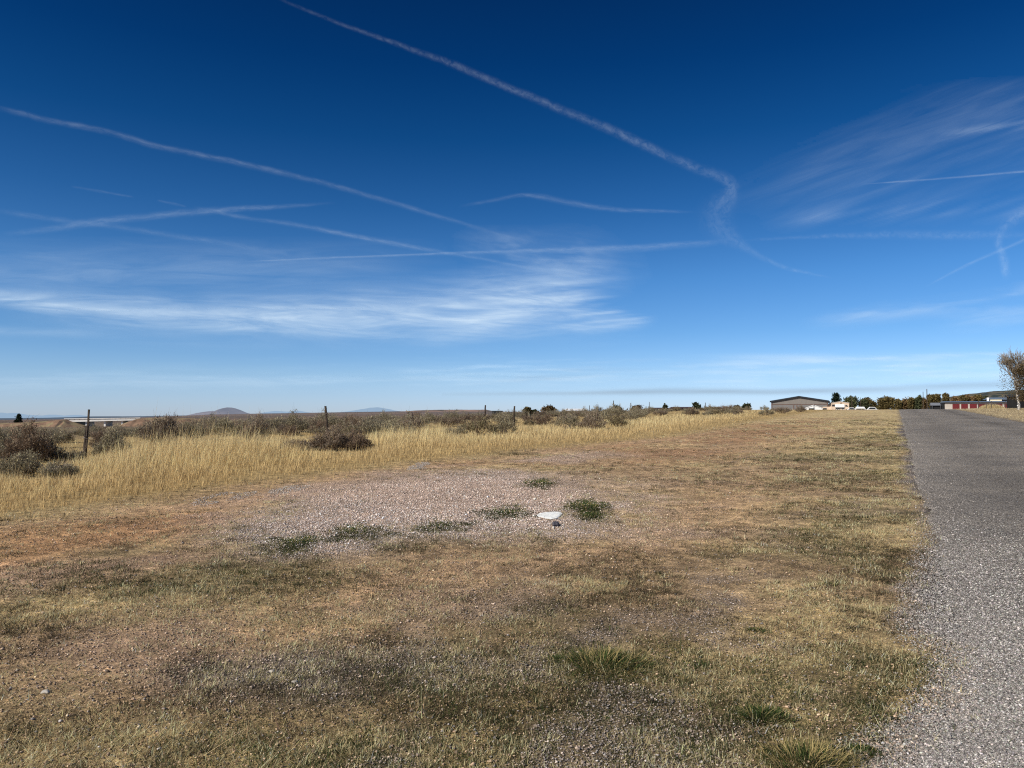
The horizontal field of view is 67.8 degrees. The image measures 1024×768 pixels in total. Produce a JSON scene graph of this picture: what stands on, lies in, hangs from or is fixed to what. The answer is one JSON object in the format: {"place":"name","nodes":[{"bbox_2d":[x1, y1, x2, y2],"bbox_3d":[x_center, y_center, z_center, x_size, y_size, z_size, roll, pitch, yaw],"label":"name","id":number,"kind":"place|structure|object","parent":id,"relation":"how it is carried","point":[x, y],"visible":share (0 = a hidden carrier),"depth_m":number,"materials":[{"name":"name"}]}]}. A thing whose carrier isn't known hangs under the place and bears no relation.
{"place":"outdoors","nodes":[
{"label":"outdoors","id":0,"kind":"place"},
{"bbox_2d":[0,419,84,426],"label":"embankment hill","id":1,"kind":"structure","parent":0,"point":[61,423],"depth_m":443.05,"materials":[{"name":"soil"}]},
{"bbox_2d":[0,413,86,417],"bbox_3d":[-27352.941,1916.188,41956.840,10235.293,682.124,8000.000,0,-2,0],"label":"mountain range","id":2,"kind":"structure","parent":0,"point":[7,415],"depth_m":41165.21,"materials":[{"name":"stone"}]},
{"bbox_2d":[0,415,187,419],"bbox_3d":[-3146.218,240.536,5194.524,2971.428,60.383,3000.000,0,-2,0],"label":"plain rise hill","id":3,"kind":"structure","parent":0,"point":[86,417],"depth_m":4866.02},
{"bbox_2d":[119,418,237,426],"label":"embankment hill","id":4,"kind":"structure","parent":0,"point":[134,422],"depth_m":443.01,"materials":[{"name":"soil"}]},
{"bbox_2d":[190,407,249,414],"bbox_3d":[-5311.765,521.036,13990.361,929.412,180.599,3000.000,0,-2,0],"label":"mountain butte","id":5,"kind":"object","parent":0,"point":[227,410],"visible":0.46,"depth_m":13554.79,"materials":[{"name":"grey stone"}]},
{"bbox_2d":[259,411,309,413],"bbox_3d":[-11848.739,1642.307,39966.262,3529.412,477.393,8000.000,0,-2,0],"label":"mountain range","id":6,"kind":"structure","parent":0,"point":[285,412],"depth_m":39231.61,"materials":[{"name":"stone"}]},
{"bbox_2d":[48,297,565,323],"bbox_3d":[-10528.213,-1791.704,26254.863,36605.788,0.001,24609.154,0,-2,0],"label":"cloud","id":7,"kind":"structure","parent":0,"point":[490,316],"depth_m":21881.63,"materials":[{"name":"white"}]},
{"bbox_2d":[347,407,394,411],"bbox_3d":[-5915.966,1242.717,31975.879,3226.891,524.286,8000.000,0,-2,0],"label":"mountain","id":8,"kind":"structure","parent":0,"point":[376,409],"depth_m":31002.88,"materials":[{"name":"stone"}]},
{"bbox_2d":[0,399,828,521],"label":"tall dry grass","id":9,"kind":"structure","parent":0,"point":[140,461],"depth_m":20.73,"materials":[{"name":"beige plant"}]},
{"bbox_2d":[401,410,491,411],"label":"mesa hill","id":10,"kind":"structure","parent":0,"point":[449,410],"depth_m":2026.76,"materials":[{"name":"soil"}]},
{"bbox_2d":[0,408,1023,767],"bbox_3d":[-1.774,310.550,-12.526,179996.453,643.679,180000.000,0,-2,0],"label":"ground","id":11,"kind":"structure","parent":0,"point":[670,546],"depth_m":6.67,"materials":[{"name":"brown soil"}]},
{"bbox_2d":[0,424,12,447],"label":"sagebrush","id":12,"kind":"object","parent":11,"relation":"on","point":[3,436],"visible":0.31,"depth_m":24.27,"materials":[{"name":"green plant"}]},
{"bbox_2d":[0,448,53,478],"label":"sagebrush","id":13,"kind":"object","parent":11,"relation":"on","point":[19,462],"visible":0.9,"depth_m":16.86,"materials":[{"name":"green plant"}]},
{"bbox_2d":[0,416,65,463],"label":"brown shrub","id":14,"kind":"object","parent":11,"relation":"on","point":[40,445],"visible":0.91,"depth_m":19.92,"materials":[{"name":"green plant"}]},
{"bbox_2d":[19,424,75,445],"bbox_3d":[-17.377,1.817,28.169,1.933,1.270,2.112,-1,-2,19],"label":"sagebrush","id":15,"kind":"object","parent":11,"relation":"on","point":[57,438],"visible":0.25,"depth_m":28.38,"materials":[{"name":"green plant"}]},
{"bbox_2d":[37,455,81,478],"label":"sagebrush","id":16,"kind":"object","parent":11,"relation":"on","point":[53,468],"visible":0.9,"depth_m":16.39,"materials":[{"name":"green plant"}]},
{"bbox_2d":[39,444,87,463],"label":"sagebrush","id":17,"kind":"object","parent":11,"relation":"on","point":[73,454],"visible":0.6,"depth_m":21.05,"materials":[{"name":"green plant"}]},
{"bbox_2d":[51,429,75,442],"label":"olive shrub","id":18,"kind":"object","parent":11,"relation":"on","point":[68,437],"visible":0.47,"depth_m":32.06,"materials":[{"name":"green plant"}]},
{"bbox_2d":[82,409,89,459],"bbox_3d":[-12.474,1.531,22.321,0.323,1.575,0.174,-1,-3,29],"label":"fence post","id":19,"kind":"object","parent":11,"relation":"on","point":[85,444],"visible":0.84,"depth_m":22.32,"materials":[{"name":"brown wood"}]},
{"bbox_2d":[88,429,105,447],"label":"brown shrub","id":20,"kind":"object","parent":11,"relation":"on","point":[96,439],"visible":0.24,"depth_m":28.39,"materials":[{"name":"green plant"}]},
{"bbox_2d":[65,418,138,426],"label":"overpass bridge","id":21,"kind":"structure","parent":11,"relation":"on","point":[108,421],"depth_m":449.12,"materials":[{"name":"concrete"}]},
{"bbox_2d":[89,424,134,456],"bbox_3d":[-12.316,1.719,23.383,1.518,1.107,1.393,2,-3,-34],"label":"sagebrush","id":22,"kind":"object","parent":11,"relation":"on","point":[110,438],"visible":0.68,"depth_m":23.26,"materials":[{"name":"green plant"}]},
{"bbox_2d":[97,421,130,437],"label":"sagebrush","id":23,"kind":"object","parent":11,"relation":"on","point":[119,430],"visible":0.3,"depth_m":38.24,"materials":[{"name":"green plant"}]},
{"bbox_2d":[131,410,193,442],"bbox_3d":[-13.684,1.672,30.006,2.350,1.512,2.611,1,-2,-21],"label":"bare shrub","id":24,"kind":"object","parent":11,"relation":"on","point":[161,423],"visible":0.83,"depth_m":29.90,"materials":[{"name":"brown plant"}]},
{"bbox_2d":[179,421,205,439],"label":"sagebrush","id":25,"kind":"object","parent":11,"relation":"on","point":[200,427],"visible":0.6,"depth_m":33.13,"materials":[{"name":"green plant"}]},
{"bbox_2d":[192,412,220,424],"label":"sagebrush","id":26,"kind":"object","parent":11,"relation":"on","point":[212,418],"visible":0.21,"depth_m":50.55,"materials":[{"name":"green plant"}]},
{"bbox_2d":[191,491,257,505],"bbox_3d":[-4.923,1.932,12.922,0.845,0.068,1.851,0,-2,0],"label":"gravel spill","id":27,"kind":"object","parent":11,"relation":"on","point":[237,495],"visible":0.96,"depth_m":12.93,"materials":[{"name":"gravel"}]},
{"bbox_2d":[208,417,242,436],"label":"sagebrush","id":28,"kind":"object","parent":11,"relation":"on","point":[221,424],"visible":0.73,"depth_m":36.44,"materials":[{"name":"green plant"}]},
{"bbox_2d":[234,410,272,440],"bbox_3d":[-10.992,1.722,32.535,1.457,1.477,1.534,-1,-2,15],"label":"bare shrub","id":29,"kind":"object","parent":11,"relation":"on","point":[258,422],"visible":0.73,"depth_m":32.37,"materials":[{"name":"brown plant"}]},
{"bbox_2d":[263,409,305,431],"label":"sagebrush","id":30,"kind":"object","parent":11,"relation":"on","point":[294,422],"visible":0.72,"depth_m":41.32,"materials":[{"name":"green plant"}]},
{"bbox_2d":[268,485,310,494],"bbox_3d":[-4.139,1.938,13.988,0.653,0.070,1.262,0,-2,0],"label":"gravel spill","id":31,"kind":"object","parent":11,"relation":"on","point":[292,487],"visible":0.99,"depth_m":14.02,"materials":[{"name":"gravel"}]},
{"bbox_2d":[281,424,301,435],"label":"brown shrub","id":32,"kind":"object","parent":11,"relation":"on","point":[295,431],"visible":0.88,"depth_m":36.30,"materials":[{"name":"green plant"}]},
{"bbox_2d":[260,531,323,556],"bbox_3d":[-2.468,1.799,8.661,0.799,0.078,1.709,0,-2,0],"label":"grass patch","id":33,"kind":"object","parent":11,"relation":"on","point":[308,540],"visible":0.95,"depth_m":8.69,"materials":[{"name":"green plant"}]},
{"bbox_2d":[278,436,314,449],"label":"bare shrub","id":34,"kind":"object","parent":11,"relation":"on","point":[301,442],"visible":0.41,"depth_m":25.18,"materials":[{"name":"brown plant"}]},
{"bbox_2d":[303,424,325,433],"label":"sagebrush","id":35,"kind":"object","parent":11,"relation":"on","point":[316,430],"visible":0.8,"depth_m":38.09,"materials":[{"name":"green plant"}]},
{"bbox_2d":[305,418,332,431],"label":"brown shrub","id":36,"kind":"object","parent":11,"relation":"on","point":[319,424],"visible":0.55,"depth_m":39.69,"materials":[{"name":"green plant"}]},
{"bbox_2d":[307,408,339,426],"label":"sagebrush","id":37,"kind":"object","parent":11,"relation":"on","point":[320,417],"visible":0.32,"depth_m":51.45,"materials":[{"name":"green plant"}]},
{"bbox_2d":[324,406,328,434],"bbox_3d":[-7.805,1.714,32.144,0.243,1.573,0.134,0,-2,-8],"label":"fence post","id":38,"kind":"object","parent":11,"relation":"on","point":[326,418],"visible":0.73,"depth_m":32.13,"materials":[{"name":"brown wood"}]},
{"bbox_2d":[306,424,351,450],"bbox_3d":[-6.014,1.804,25.084,1.848,1.135,1.788,-1,-2,17],"label":"bare shrub","id":39,"kind":"object","parent":11,"relation":"on","point":[329,442],"visible":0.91,"depth_m":24.87,"materials":[{"name":"brown plant"}]},
{"bbox_2d":[322,413,353,427],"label":"sagebrush","id":40,"kind":"object","parent":11,"relation":"on","point":[335,422],"visible":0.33,"depth_m":47.59,"materials":[{"name":"green plant"}]},
{"bbox_2d":[321,519,378,543],"bbox_3d":[-2.025,1.823,9.441,0.916,0.066,2.053,0,-2,0],"label":"grass patch","id":41,"kind":"object","parent":11,"relation":"on","point":[351,528],"visible":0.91,"depth_m":9.44,"materials":[{"name":"green plant"}]},
{"bbox_2d":[2,407,697,431],"bbox_3d":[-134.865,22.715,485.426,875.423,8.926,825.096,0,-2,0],"label":"sagebrush plain","id":42,"kind":"structure","parent":11,"relation":"on","point":[281,420],"depth_m":335.43,"materials":[{"name":"beige plant"}]},
{"bbox_2d":[336,413,364,429],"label":"brown shrub","id":43,"kind":"object","parent":11,"relation":"on","point":[350,418],"visible":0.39,"depth_m":40.17,"materials":[{"name":"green plant"}]},
{"bbox_2d":[333,416,376,435],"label":"sagebrush","id":44,"kind":"object","parent":11,"relation":"on","point":[364,428],"visible":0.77,"depth_m":35.42,"materials":[{"name":"green plant"}]},
{"bbox_2d":[338,426,373,450],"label":"brown shrub","id":45,"kind":"object","parent":11,"relation":"on","point":[359,439],"visible":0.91,"depth_m":25.03,"materials":[{"name":"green plant"}]},
{"bbox_2d":[355,414,394,434],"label":"sagebrush","id":46,"kind":"object","parent":11,"relation":"on","point":[379,427],"visible":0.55,"depth_m":37.10,"materials":[{"name":"green plant"}]},
{"bbox_2d":[390,419,417,433],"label":"sagebrush","id":47,"kind":"object","parent":11,"relation":"on","point":[396,427],"visible":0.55,"depth_m":35.86,"materials":[{"name":"green plant"}]},
{"bbox_2d":[397,413,425,429],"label":"bare shrub","id":48,"kind":"object","parent":11,"relation":"on","point":[416,422],"visible":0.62,"depth_m":40.06,"materials":[{"name":"brown plant"}]},
{"bbox_2d":[395,406,432,425],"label":"sagebrush","id":49,"kind":"object","parent":11,"relation":"on","point":[408,417],"visible":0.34,"depth_m":48.03,"materials":[{"name":"green plant"}]},
{"bbox_2d":[407,462,430,469],"bbox_3d":[-2.303,2.036,18.927,0.507,0.087,2.148,0,-2,0],"label":"gravel spill","id":50,"kind":"object","parent":11,"relation":"on","point":[419,465],"visible":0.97,"depth_m":18.88,"materials":[{"name":"gravel"}]},
{"bbox_2d":[395,515,463,542],"bbox_3d":[-0.999,1.827,9.674,1.243,0.086,2.559,0,-2,0],"label":"grass patch","id":51,"kind":"object","parent":11,"relation":"on","point":[430,527],"visible":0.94,"depth_m":9.61,"materials":[{"name":"green plant"}]},
{"bbox_2d":[420,410,439,422],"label":"sagebrush","id":52,"kind":"object","parent":11,"relation":"on","point":[429,416],"visible":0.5,"depth_m":58.15,"materials":[{"name":"green plant"}]},
{"bbox_2d":[432,414,459,426],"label":"bare shrub","id":53,"kind":"object","parent":11,"relation":"on","point":[445,420],"visible":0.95,"depth_m":49.16,"materials":[{"name":"brown plant"}]},
{"bbox_2d":[443,422,469,436],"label":"sagebrush","id":54,"kind":"object","parent":11,"relation":"on","point":[457,429],"visible":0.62,"depth_m":34.81,"materials":[{"name":"green plant"}]},
{"bbox_2d":[455,412,503,434],"bbox_3d":[-1.485,1.807,35.922,2.344,1.267,2.241,-1,-3,28],"label":"olive shrub","id":55,"kind":"object","parent":11,"relation":"on","point":[477,425],"visible":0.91,"depth_m":35.67,"materials":[{"name":"green plant"}]},
{"bbox_2d":[489,411,518,433],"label":"sagebrush","id":56,"kind":"object","parent":11,"relation":"on","point":[506,426],"visible":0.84,"depth_m":37.22,"materials":[{"name":"green plant"}]},
{"bbox_2d":[493,409,516,420],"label":"sagebrush","id":57,"kind":"object","parent":11,"relation":"on","point":[505,418],"visible":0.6,"depth_m":54.89,"materials":[{"name":"green plant"}]},
{"bbox_2d":[476,502,536,522],"bbox_3d":[-0.100,1.839,10.872,1.058,0.066,2.282,0,-2,0],"label":"grass patch","id":58,"kind":"object","parent":11,"relation":"on","point":[504,511],"visible":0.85,"depth_m":10.89,"materials":[{"name":"green plant"}]},
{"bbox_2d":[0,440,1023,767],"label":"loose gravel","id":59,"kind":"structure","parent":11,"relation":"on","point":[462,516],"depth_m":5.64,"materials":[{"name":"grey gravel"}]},
{"bbox_2d":[521,415,540,421],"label":"bare shrub","id":60,"kind":"object","parent":11,"relation":"on","point":[525,418],"visible":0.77,"depth_m":55.23,"materials":[{"name":"brown plant"}]},
{"bbox_2d":[513,478,566,489],"bbox_3d":[0.491,1.901,14.617,1.164,0.094,2.522,0,-2,0],"label":"grass patch","id":61,"kind":"object","parent":11,"relation":"on","point":[538,482],"visible":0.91,"depth_m":14.53,"materials":[{"name":"green plant"}]},
{"bbox_2d":[532,413,554,425],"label":"brown shrub","id":62,"kind":"object","parent":11,"relation":"on","point":[539,420],"visible":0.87,"depth_m":47.77,"materials":[{"name":"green plant"}]},
{"bbox_2d":[540,404,556,411],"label":"bushy tree","id":63,"kind":"object","parent":11,"relation":"on","point":[544,408],"visible":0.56,"depth_m":208.65,"materials":[{"name":"green plant"}]},
{"bbox_2d":[537,512,560,518],"bbox_3d":[0.518,1.826,10.608,0.345,0.022,0.714,0,-1,8],"label":"stone slab","id":64,"kind":"object","parent":11,"relation":"on","point":[553,515],"depth_m":10.52,"materials":[{"name":"white stone"}]},
{"bbox_2d":[553,413,579,428],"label":"sagebrush","id":65,"kind":"object","parent":11,"relation":"on","point":[571,420],"visible":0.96,"depth_m":42.67,"materials":[{"name":"grey plant"}]},
{"bbox_2d":[556,498,621,519],"bbox_3d":[1.109,1.825,11.315,1.120,0.119,2.390,0,-2,0],"label":"grass patch","id":66,"kind":"object","parent":11,"relation":"on","point":[595,504],"visible":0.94,"depth_m":11.33,"materials":[{"name":"green plant"}]},
{"bbox_2d":[576,410,607,428],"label":"bare shrub","id":67,"kind":"object","parent":11,"relation":"on","point":[588,421],"visible":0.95,"depth_m":41.78,"materials":[{"name":"brown plant"}]},
{"bbox_2d":[577,508,609,523],"bbox_3d":[1.099,1.821,10.571,0.683,0.064,1.503,0,-2,0],"label":"grass patch","id":68,"kind":"object","parent":11,"relation":"on","point":[588,514],"visible":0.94,"depth_m":10.54,"materials":[{"name":"green plant"}]},
{"bbox_2d":[535,637,662,682],"bbox_3d":[0.527,1.638,4.597,0.861,0.222,0.659,0,-2,0],"label":"grass tussock","id":69,"kind":"object","parent":11,"relation":"on","point":[589,658],"depth_m":4.59,"materials":[{"name":"green plant"}]},
{"bbox_2d":[584,406,614,423],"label":"sagebrush","id":70,"kind":"object","parent":11,"relation":"on","point":[604,415],"visible":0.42,"depth_m":49.81,"materials":[{"name":"grey plant"}]},
{"bbox_2d":[600,404,621,415],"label":"sagebrush","id":71,"kind":"object","parent":11,"relation":"on","point":[611,410],"visible":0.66,"depth_m":73.92,"materials":[{"name":"grey plant"}]},
{"bbox_2d":[607,414,630,427],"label":"olive shrub","id":72,"kind":"object","parent":11,"relation":"on","point":[614,421],"visible":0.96,"depth_m":43.57,"materials":[{"name":"green plant"}]},
{"bbox_2d":[619,412,640,420],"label":"sagebrush","id":73,"kind":"object","parent":11,"relation":"on","point":[631,417],"visible":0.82,"depth_m":56.29,"materials":[{"name":"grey plant"}]},
{"bbox_2d":[630,408,650,417],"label":"sagebrush","id":74,"kind":"object","parent":11,"relation":"on","point":[640,415],"visible":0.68,"depth_m":66.10,"materials":[{"name":"grey plant"}]},
{"bbox_2d":[673,659,718,670],"bbox_3d":[1.121,1.686,4.582,0.352,0.051,0.268,0,-2,0],"label":"grass patch","id":75,"kind":"object","parent":11,"relation":"on","point":[699,665],"visible":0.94,"depth_m":4.58,"materials":[{"name":"green plant"}]},
{"bbox_2d":[740,626,771,633],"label":"grass tussock","id":76,"kind":"object","parent":11,"relation":"on","point":[754,628],"depth_m":5.23,"materials":[{"name":"plant"}]},
{"bbox_2d":[717,699,801,731],"bbox_3d":[1.247,1.641,3.820,0.501,0.130,0.367,0,-2,0],"label":"grass tussock","id":77,"kind":"object","parent":11,"relation":"on","point":[775,711],"depth_m":3.81,"materials":[{"name":"green plant"}]},
{"bbox_2d":[757,408,774,414],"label":"sagebrush","id":78,"kind":"object","parent":11,"relation":"on","point":[767,412],"visible":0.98,"depth_m":71.65,"materials":[{"name":"brown plant"}]},
{"bbox_2d":[772,405,791,412],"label":"bare shrub","id":79,"kind":"object","parent":11,"relation":"on","point":[781,409],"visible":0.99,"depth_m":81.04,"materials":[{"name":"brown plant"}]},
{"bbox_2d":[770,396,830,409],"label":"metal shed","id":80,"kind":"structure","parent":11,"relation":"on","point":[796,402],"depth_m":219.98,"materials":[{"name":"grey metal"}]},
{"bbox_2d":[739,732,869,767],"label":"grass tussock","id":81,"kind":"object","parent":11,"relation":"on","point":[802,750],"depth_m":3.36,"materials":[{"name":"plant"}]},
{"bbox_2d":[805,405,826,409],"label":"white shed","id":82,"kind":"structure","parent":11,"relation":"on","point":[813,407],"depth_m":174.78,"materials":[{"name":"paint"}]},
{"bbox_2d":[829,392,841,403],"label":"conifer","id":83,"kind":"object","parent":11,"relation":"on","point":[836,396],"visible":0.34,"depth_m":249.39,"materials":[{"name":"green plant"}]},
{"bbox_2d":[823,401,849,409],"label":"beige building","id":84,"kind":"structure","parent":11,"relation":"on","point":[832,407],"depth_m":205.47,"materials":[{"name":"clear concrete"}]},
{"bbox_2d":[835,404,848,409],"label":"box truck","id":85,"kind":"object","parent":11,"relation":"on","point":[841,406],"visible":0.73,"depth_m":189.88,"materials":[{"name":"white paint"}]},
{"bbox_2d":[842,395,858,408],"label":"leafy tree","id":86,"kind":"object","parent":11,"relation":"on","point":[854,402],"visible":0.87,"depth_m":298.60,"materials":[{"name":"green plant"}]},
{"bbox_2d":[841,741,881,759],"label":"weed","id":87,"kind":"object","parent":11,"relation":"on","point":[858,746],"visible":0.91,"depth_m":3.45,"materials":[{"name":"green plant"}]},
{"bbox_2d":[858,399,869,409],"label":"leafy tree","id":88,"kind":"object","parent":11,"relation":"on","point":[865,404],"visible":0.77,"depth_m":298.55,"materials":[{"name":"green plant"}]},
{"bbox_2d":[859,397,876,408],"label":"leafy tree","id":89,"kind":"object","parent":11,"relation":"on","point":[871,402],"visible":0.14,"depth_m":317.45,"materials":[{"name":"green plant"}]},
{"bbox_2d":[875,395,897,409],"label":"leafy tree","id":90,"kind":"object","parent":11,"relation":"on","point":[887,402],"visible":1,"depth_m":298.64,"materials":[{"name":"green plant"}]},
{"bbox_2d":[895,398,903,409],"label":"leafy tree","id":91,"kind":"object","parent":11,"relation":"on","point":[899,404],"visible":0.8,"depth_m":319.41,"materials":[{"name":"green plant"}]},
{"bbox_2d":[907,397,913,408],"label":"leafy tree","id":92,"kind":"object","parent":11,"relation":"on","point":[910,403],"visible":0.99,"depth_m":319.67,"materials":[{"name":"green plant"}]},
{"bbox_2d":[913,395,922,408],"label":"leafy tree","id":93,"kind":"object","parent":11,"relation":"on","point":[917,402],"visible":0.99,"depth_m":319.01,"materials":[{"name":"green plant"}]},
{"bbox_2d":[926,393,937,408],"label":"leafy tree","id":94,"kind":"object","parent":11,"relation":"on","point":[931,398],"visible":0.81,"depth_m":318.36,"materials":[{"name":"green plant"}]},
{"bbox_2d":[929,403,941,408],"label":"open shed","id":95,"kind":"structure","parent":11,"relation":"on","point":[935,405],"depth_m":224.95,"materials":[{"name":"grey metal"}]},
{"bbox_2d":[940,401,1006,408],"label":"storage building","id":96,"kind":"structure","parent":11,"relation":"on","point":[958,404],"depth_m":237.95,"materials":[{"name":"metal"}]},
{"bbox_2d":[957,408,1023,420],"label":"verge grass","id":97,"kind":"structure","parent":11,"relation":"on","point":[1001,412],"depth_m":75.69,"materials":[{"name":"beige plant"}]},
{"bbox_2d":[979,405,1004,408],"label":"dry weed mound","id":98,"kind":"object","parent":11,"relation":"on","point":[993,406],"visible":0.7,"depth_m":148.75,"materials":[{"name":"beige plant"}]},
{"bbox_2d":[983,397,1006,400],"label":"house","id":99,"kind":"structure","parent":11,"relation":"on","point":[996,399],"depth_m":284.78,"materials":[{"name":"white metal"}]},
{"bbox_2d":[996,349,1023,409],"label":"cottonwood","id":100,"kind":"object","parent":11,"relation":"on","point":[1017,369],"visible":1,"depth_m":91.80,"materials":[{"name":"brown plant"}]},
{"bbox_2d":[1005,394,1023,407],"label":"dark cabin","id":101,"kind":"object","parent":11,"relation":"on","point":[1011,403],"visible":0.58,"depth_m":111.47,"materials":[{"name":"metal"}]},
{"bbox_2d":[0,0,1023,415],"label":"sky","id":102,"kind":"structure","parent":0,"point":[758,203],"materials":[{"name":"blue"}]},
{"bbox_2d":[867,409,1023,766],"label":"road","id":103,"kind":"structure","parent":0,"point":[983,455],"depth_m":13.40,"materials":[{"name":"grey asphalt"}]},
{"bbox_2d":[806,507,1023,767],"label":"road chippings","id":104,"kind":"object","parent":103,"relation":"on","point":[997,720],"visible":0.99,"depth_m":4.44,"materials":[{"name":"gravel"}]},
{"bbox_2d":[891,390,1023,409],"bbox_3d":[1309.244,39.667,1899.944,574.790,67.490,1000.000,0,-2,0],"label":"wooded hill","id":105,"kind":"structure","parent":0,"point":[991,394],"depth_m":1840.67,"materials":[{"name":"green plant"}]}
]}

